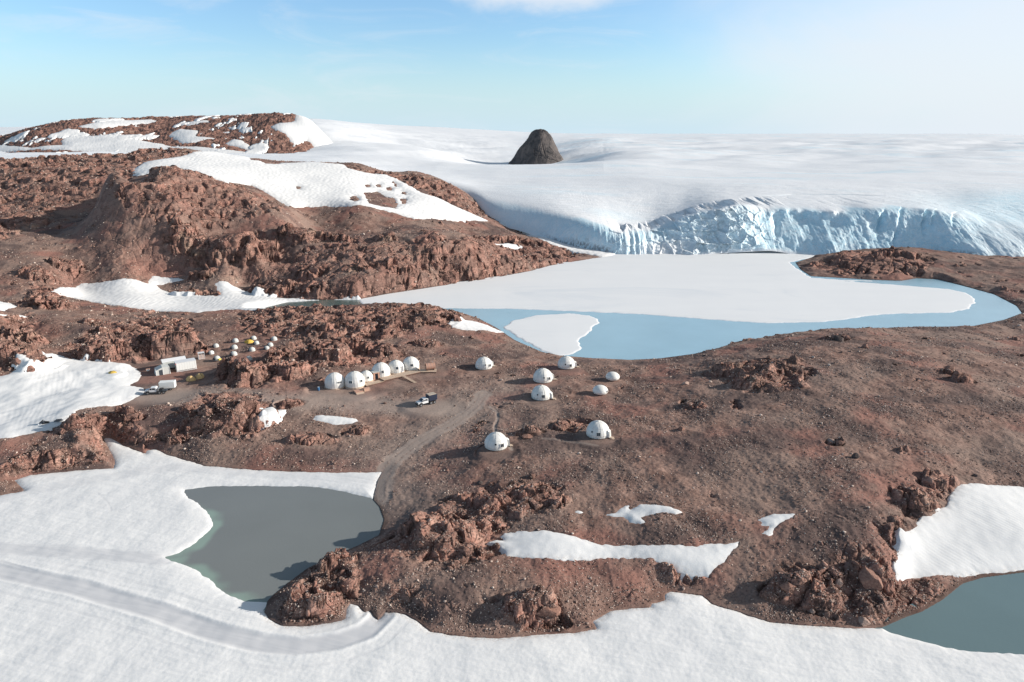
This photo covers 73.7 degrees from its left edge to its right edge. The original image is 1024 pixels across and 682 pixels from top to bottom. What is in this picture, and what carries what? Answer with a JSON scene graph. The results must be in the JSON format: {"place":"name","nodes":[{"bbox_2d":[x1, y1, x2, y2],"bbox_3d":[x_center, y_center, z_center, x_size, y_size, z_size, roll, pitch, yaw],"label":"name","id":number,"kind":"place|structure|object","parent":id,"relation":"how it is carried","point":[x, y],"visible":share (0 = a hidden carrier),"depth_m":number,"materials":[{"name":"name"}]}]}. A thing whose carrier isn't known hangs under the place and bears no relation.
{"place":"outdoors","nodes":[
{"label":"outdoors","id":0,"kind":"place"},
{"bbox_2d":[165,486,382,609],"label":"pond","id":1,"kind":"structure","parent":0,"point":[259,543],"depth_m":152.22,"materials":[{"name":"liquid"}]},
{"bbox_2d":[0,112,1023,638],"bbox_3d":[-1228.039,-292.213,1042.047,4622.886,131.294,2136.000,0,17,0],"label":"ground","id":2,"kind":"structure","parent":0,"point":[258,258],"depth_m":209.87,"materials":[{"name":"brown soil"}]},
{"bbox_2d":[0,301,16,310],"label":"snow patch","id":3,"kind":"object","parent":2,"relation":"on","point":[4,306],"visible":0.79,"depth_m":308.00,"materials":[{"name":"white snow"}]},
{"bbox_2d":[0,352,143,437],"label":"snow patch","id":4,"kind":"object","parent":2,"relation":"on","point":[54,388],"visible":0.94,"depth_m":223.27,"materials":[{"name":"white snow"}]},
{"bbox_2d":[56,134,170,151],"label":"snow patch","id":5,"kind":"object","parent":2,"relation":"on","point":[79,143],"visible":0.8,"depth_m":1216.62,"materials":[{"name":"white snow"}]},
{"bbox_2d":[79,119,155,129],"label":"snow patch","id":6,"kind":"object","parent":2,"relation":"on","point":[110,123],"visible":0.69,"depth_m":1336.41,"materials":[{"name":"white snow"}]},
{"bbox_2d":[0,145,244,153],"bbox_3d":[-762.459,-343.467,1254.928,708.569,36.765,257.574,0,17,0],"label":"snow patch","id":7,"kind":"object","parent":2,"relation":"on","point":[4,148],"visible":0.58,"depth_m":1188.04,"materials":[{"name":"white snow"}]},
{"bbox_2d":[2,113,299,153],"bbox_3d":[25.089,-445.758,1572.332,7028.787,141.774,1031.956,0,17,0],"label":"snow patch","id":8,"kind":"object","parent":2,"relation":"on","point":[261,147],"visible":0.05,"depth_m":1264.56,"materials":[{"name":"white snow"}]},
{"bbox_2d":[144,386,167,394],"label":"expedition truck","id":9,"kind":"object","parent":2,"relation":"on","point":[159,390],"visible":1,"depth_m":222.00,"materials":[{"name":"white metal"}]},
{"bbox_2d":[154,364,170,375],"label":"shelter tent","id":10,"kind":"object","parent":2,"relation":"on","point":[162,369],"visible":1,"depth_m":240.42,"materials":[{"name":"grey fabric"}]},
{"bbox_2d":[158,380,176,389],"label":"box trailer","id":11,"kind":"object","parent":2,"relation":"on","point":[169,384],"visible":0.77,"depth_m":225.29,"materials":[{"name":"white metal"}]},
{"bbox_2d":[161,356,185,368],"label":"container hut","id":12,"kind":"object","parent":2,"relation":"on","point":[170,362],"visible":0.45,"depth_m":245.90,"materials":[{"name":"white metal"}]},
{"bbox_2d":[174,358,196,371],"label":"container hut","id":13,"kind":"object","parent":2,"relation":"on","point":[185,364],"visible":1,"depth_m":244.16,"materials":[{"name":"white paint"}]},
{"bbox_2d":[186,375,195,380],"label":"dome tent","id":14,"kind":"object","parent":2,"relation":"on","point":[190,378],"visible":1,"depth_m":233.04,"materials":[{"name":"fabric"}]},
{"bbox_2d":[169,129,214,143],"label":"snow patch","id":15,"kind":"object","parent":2,"relation":"on","point":[182,136],"visible":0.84,"depth_m":1252.53,"materials":[{"name":"white snow"}]},
{"bbox_2d":[185,120,207,125],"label":"snow patch","id":16,"kind":"object","parent":2,"relation":"on","point":[195,122],"visible":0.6,"depth_m":1345.99,"materials":[{"name":"white snow"}]},
{"bbox_2d":[195,373,204,379],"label":"dome tent","id":17,"kind":"object","parent":2,"relation":"on","point":[200,376],"visible":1,"depth_m":235.14,"materials":[{"name":"fabric"}]},
{"bbox_2d":[197,351,204,358],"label":"store box","id":18,"kind":"object","parent":2,"relation":"on","point":[201,355],"visible":1,"depth_m":256.65,"materials":[{"name":"white paint"}]},
{"bbox_2d":[51,276,360,312],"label":"snow patch","id":19,"kind":"object","parent":2,"relation":"on","point":[134,293],"visible":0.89,"depth_m":357.40,"materials":[{"name":"white snow"}]},
{"bbox_2d":[213,355,220,360],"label":"igloo tent","id":20,"kind":"object","parent":2,"relation":"on","point":[216,358],"visible":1,"depth_m":254.07,"materials":[{"name":"grey fabric"}]},
{"bbox_2d":[229,351,237,355],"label":"igloo tent","id":21,"kind":"object","parent":2,"relation":"on","point":[234,353],"visible":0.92,"depth_m":257.98,"materials":[{"name":"grey fabric"}]},
{"bbox_2d":[231,338,238,342],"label":"igloo tent","id":22,"kind":"object","parent":2,"relation":"on","point":[235,340],"visible":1,"depth_m":275.67,"materials":[{"name":"grey fabric"}]},
{"bbox_2d":[226,139,249,149],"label":"snow patch","id":23,"kind":"object","parent":2,"relation":"on","point":[238,143],"visible":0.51,"depth_m":1216.62,"materials":[{"name":"white snow"}]},
{"bbox_2d":[244,339,253,343],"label":"dome tent","id":24,"kind":"object","parent":2,"relation":"on","point":[248,341],"visible":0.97,"depth_m":274.52,"materials":[{"name":"yellow fabric"}]},
{"bbox_2d":[258,407,285,429],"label":"snow patch","id":25,"kind":"object","parent":2,"relation":"on","point":[270,414],"visible":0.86,"depth_m":200.97,"materials":[{"name":"white snow"}]},
{"bbox_2d":[270,115,331,146],"bbox_3d":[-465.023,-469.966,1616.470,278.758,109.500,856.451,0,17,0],"label":"snow patch","id":26,"kind":"object","parent":2,"relation":"on","point":[299,130],"visible":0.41,"depth_m":1293.68,"materials":[{"name":"white snow"}]},
{"bbox_2d":[133,151,486,222],"bbox_3d":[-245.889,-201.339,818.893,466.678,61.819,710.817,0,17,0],"label":"snow patch","id":27,"kind":"object","parent":2,"relation":"on","point":[320,184],"visible":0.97,"depth_m":546.83,"materials":[{"name":"white snow"}]},
{"bbox_2d":[324,372,344,389],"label":"geodesic dome","id":28,"kind":"structure","parent":2,"relation":"on","point":[334,380],"depth_m":226.60,"materials":[{"name":"white fabric"}]},
{"bbox_2d":[329,560,339,567],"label":"boulder","id":29,"kind":"object","parent":2,"relation":"on","point":[335,563],"visible":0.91,"depth_m":136.91,"materials":[{"name":"brown stone"}]},
{"bbox_2d":[313,415,356,424],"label":"snow patch","id":30,"kind":"object","parent":2,"relation":"on","point":[335,420],"visible":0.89,"depth_m":204.32,"materials":[{"name":"white snow"}]},
{"bbox_2d":[344,371,365,389],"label":"geodesic dome","id":31,"kind":"structure","parent":2,"relation":"on","point":[353,380],"depth_m":227.49,"materials":[{"name":"white fabric"}]},
{"bbox_2d":[354,389,363,394],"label":"timber steps","id":32,"kind":"structure","parent":2,"relation":"on","point":[358,391],"depth_m":223.98,"materials":[{"name":"beige wood"}]},
{"bbox_2d":[361,370,373,382],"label":"geodesic dome","id":33,"kind":"structure","parent":2,"relation":"on","point":[367,375],"depth_m":232.58,"materials":[{"name":"white fabric"}]},
{"bbox_2d":[364,379,383,386],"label":"timber deck","id":34,"kind":"structure","parent":2,"relation":"on","point":[374,382],"depth_m":231.85,"materials":[{"name":"beige wood"}]},
{"bbox_2d":[370,370,379,379],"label":"timber porch","id":35,"kind":"object","parent":2,"relation":"on","point":[376,375],"visible":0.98,"depth_m":235.16,"materials":[{"name":"brown wood"}]},
{"bbox_2d":[372,362,390,377],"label":"geodesic dome","id":36,"kind":"structure","parent":2,"relation":"on","point":[383,368],"depth_m":236.36,"materials":[{"name":"white fabric"}]},
{"bbox_2d":[388,360,404,374],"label":"geodesic dome","id":37,"kind":"structure","parent":2,"relation":"on","point":[396,366],"depth_m":240.08,"materials":[{"name":"white fabric"}]},
{"bbox_2d":[379,369,420,380],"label":"timber deck","id":38,"kind":"structure","parent":2,"relation":"on","point":[398,375],"depth_m":238.17,"materials":[{"name":"beige wood"}]},
{"bbox_2d":[403,356,419,370],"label":"geodesic dome","id":39,"kind":"structure","parent":2,"relation":"on","point":[410,363],"depth_m":243.24,"materials":[{"name":"white fabric"}]},
{"bbox_2d":[417,540,423,547],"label":"boulder","id":40,"kind":"object","parent":2,"relation":"on","point":[420,544],"visible":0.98,"depth_m":139.67,"materials":[{"name":"brown stone"}]},
{"bbox_2d":[415,392,436,406],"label":"expedition truck","id":41,"kind":"object","parent":2,"relation":"on","point":[430,398],"visible":1,"depth_m":215.13,"materials":[{"name":"white metal"}]},
{"bbox_2d":[419,369,436,372],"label":"timber platform","id":42,"kind":"structure","parent":2,"relation":"on","point":[428,371],"depth_m":243.16,"materials":[{"name":"beige wood"}]},
{"bbox_2d":[425,361,435,370],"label":"barrel cabin","id":43,"kind":"object","parent":42,"relation":"on","point":[432,365],"visible":1,"depth_m":242.73,"materials":[{"name":"brown wood"}]},
{"bbox_2d":[448,317,503,332],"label":"snow patch","id":44,"kind":"object","parent":2,"relation":"on","point":[463,324],"visible":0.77,"depth_m":302.84,"materials":[{"name":"white snow"}]},
{"bbox_2d":[475,357,495,369],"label":"dome pod","id":45,"kind":"object","parent":2,"relation":"on","point":[483,363],"visible":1,"depth_m":245.94,"materials":[{"name":"white fabric"}]},
{"bbox_2d":[484,432,512,450],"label":"dome pod","id":46,"kind":"object","parent":2,"relation":"on","point":[496,441],"visible":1,"depth_m":182.51,"materials":[{"name":"white fabric"}]},
{"bbox_2d":[496,243,521,249],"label":"snow patch","id":47,"kind":"object","parent":2,"relation":"on","point":[513,246],"visible":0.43,"depth_m":484.02,"materials":[{"name":"white snow"}]},
{"bbox_2d":[0,147,1023,634],"bbox_3d":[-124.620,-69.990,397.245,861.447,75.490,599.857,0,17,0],"label":"loose stones","id":48,"kind":"object","parent":2,"relation":"on","point":[792,605],"visible":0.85,"depth_m":182.52,"materials":[{"name":"brown stone"}]},
{"bbox_2d":[522,434,532,438],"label":"boulder","id":49,"kind":"object","parent":2,"relation":"on","point":[525,436],"visible":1,"depth_m":189.17,"materials":[{"name":"brown stone"}]},
{"bbox_2d":[531,385,555,400],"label":"dome pod","id":50,"kind":"object","parent":2,"relation":"on","point":[541,393],"visible":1,"depth_m":216.69,"materials":[{"name":"white fabric"}]},
{"bbox_2d":[533,368,556,382],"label":"dome pod","id":51,"kind":"object","parent":2,"relation":"on","point":[542,375],"visible":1,"depth_m":232.74,"materials":[{"name":"white fabric"}]},
{"bbox_2d":[536,606,560,617],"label":"boulder","id":52,"kind":"object","parent":2,"relation":"on","point":[551,612],"visible":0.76,"depth_m":124.02,"materials":[{"name":"brown stone"}]},
{"bbox_2d":[499,222,614,256],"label":"snow patch","id":53,"kind":"object","parent":2,"relation":"on","point":[574,249],"visible":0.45,"depth_m":508.33,"materials":[{"name":"white snow"}]},
{"bbox_2d":[558,356,579,368],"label":"dome pod","id":54,"kind":"object","parent":2,"relation":"on","point":[566,362],"visible":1,"depth_m":248.32,"materials":[{"name":"white fabric"}]},
{"bbox_2d":[586,420,614,438],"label":"dome pod","id":55,"kind":"object","parent":2,"relation":"on","point":[597,429],"visible":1,"depth_m":187.04,"materials":[{"name":"white fabric"}]},
{"bbox_2d":[592,385,608,394],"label":"dome pod","id":56,"kind":"object","parent":2,"relation":"on","point":[600,389],"visible":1,"depth_m":220.09,"materials":[{"name":"white plastic"}]},
{"bbox_2d":[486,530,737,582],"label":"snow patch","id":57,"kind":"object","parent":2,"relation":"on","point":[704,560],"visible":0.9,"depth_m":139.55,"materials":[{"name":"white snow"}]},
{"bbox_2d":[606,372,619,380],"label":"dome pod","id":58,"kind":"object","parent":2,"relation":"on","point":[612,376],"visible":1,"depth_m":235.26,"materials":[{"name":"white plastic"}]},
{"bbox_2d":[607,504,681,523],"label":"snow patch","id":59,"kind":"object","parent":2,"relation":"on","point":[635,514],"visible":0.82,"depth_m":151.10,"materials":[{"name":"white snow"}]},
{"bbox_2d":[758,514,794,535],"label":"snow patch","id":60,"kind":"object","parent":2,"relation":"on","point":[772,521],"visible":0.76,"depth_m":147.04,"materials":[{"name":"white snow"}]},
{"bbox_2d":[780,582,795,594],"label":"boulder","id":61,"kind":"object","parent":2,"relation":"on","point":[786,587],"visible":1,"depth_m":128.09,"materials":[{"name":"stone"}]},
{"bbox_2d":[827,438,835,444],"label":"boulder","id":62,"kind":"object","parent":2,"relation":"on","point":[833,441],"visible":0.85,"depth_m":179.44,"materials":[{"name":"grey stone"}]},
{"bbox_2d":[834,578,842,588],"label":"boulder","id":63,"kind":"object","parent":2,"relation":"on","point":[838,583],"visible":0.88,"depth_m":129.22,"materials":[{"name":"stone"}]},
{"bbox_2d":[833,335,843,341],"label":"boulder","id":64,"kind":"object","parent":2,"relation":"on","point":[838,338],"visible":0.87,"depth_m":262.54,"materials":[{"name":"grey stone"}]},
{"bbox_2d":[852,453,859,458],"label":"boulder","id":65,"kind":"object","parent":2,"relation":"on","point":[855,455],"visible":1,"depth_m":170.81,"materials":[{"name":"grey stone"}]},
{"bbox_2d":[858,616,870,626],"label":"boulder","id":66,"kind":"object","parent":2,"relation":"on","point":[863,621],"visible":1,"depth_m":123.18,"materials":[{"name":"brown stone"}]},
{"bbox_2d":[858,566,882,590],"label":"boulder","id":67,"kind":"object","parent":2,"relation":"on","point":[869,579],"visible":0.93,"depth_m":128.97,"materials":[{"name":"stone"}]},
{"bbox_2d":[944,365,954,369],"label":"boulder","id":68,"kind":"object","parent":2,"relation":"on","point":[951,367],"visible":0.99,"depth_m":226.27,"materials":[{"name":"brown stone"}]},
{"bbox_2d":[892,483,1023,580],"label":"snow patch","id":69,"kind":"object","parent":2,"relation":"on","point":[972,529],"visible":0.94,"depth_m":145.18,"materials":[{"name":"white snow"}]},
{"bbox_2d":[0,438,1023,681],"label":"snow field","id":70,"kind":"structure","parent":0,"point":[96,585],"depth_m":120.86,"materials":[{"name":"white snow"}]},
{"bbox_2d":[0,119,1023,256],"bbox_3d":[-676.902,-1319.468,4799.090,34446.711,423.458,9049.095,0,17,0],"label":"glacier","id":71,"kind":"object","parent":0,"point":[810,194],"visible":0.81,"depth_m":665.47,"materials":[{"name":"white ice"}]},
{"bbox_2d":[0,0,1023,134],"label":"sky","id":72,"kind":"structure","parent":0,"point":[553,66],"materials":[{"name":"blue"}]},
{"bbox_2d":[508,129,563,164],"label":"mountain","id":73,"kind":"structure","parent":0,"point":[538,146],"depth_m":1295.14,"materials":[{"name":"grey stone"}]},
{"bbox_2d":[266,259,1021,359],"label":"lake","id":74,"kind":"structure","parent":0,"point":[624,336],"depth_m":318.29,"materials":[{"name":"liquid"}]},
{"bbox_2d":[503,313,598,355],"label":"ice floe","id":75,"kind":"object","parent":74,"relation":"on","point":[559,334],"visible":1,"depth_m":307.61,"materials":[{"name":"white ice"}]},
{"bbox_2d":[359,251,975,322],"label":"lake ice","id":76,"kind":"structure","parent":74,"relation":"on","point":[765,286],"depth_m":381.24,"materials":[{"name":"white ice"}]},
{"bbox_2d":[875,573,1023,654],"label":"pond","id":77,"kind":"structure","parent":0,"point":[984,614],"depth_m":124.69,"materials":[{"name":"blue liquid"}]}
]}

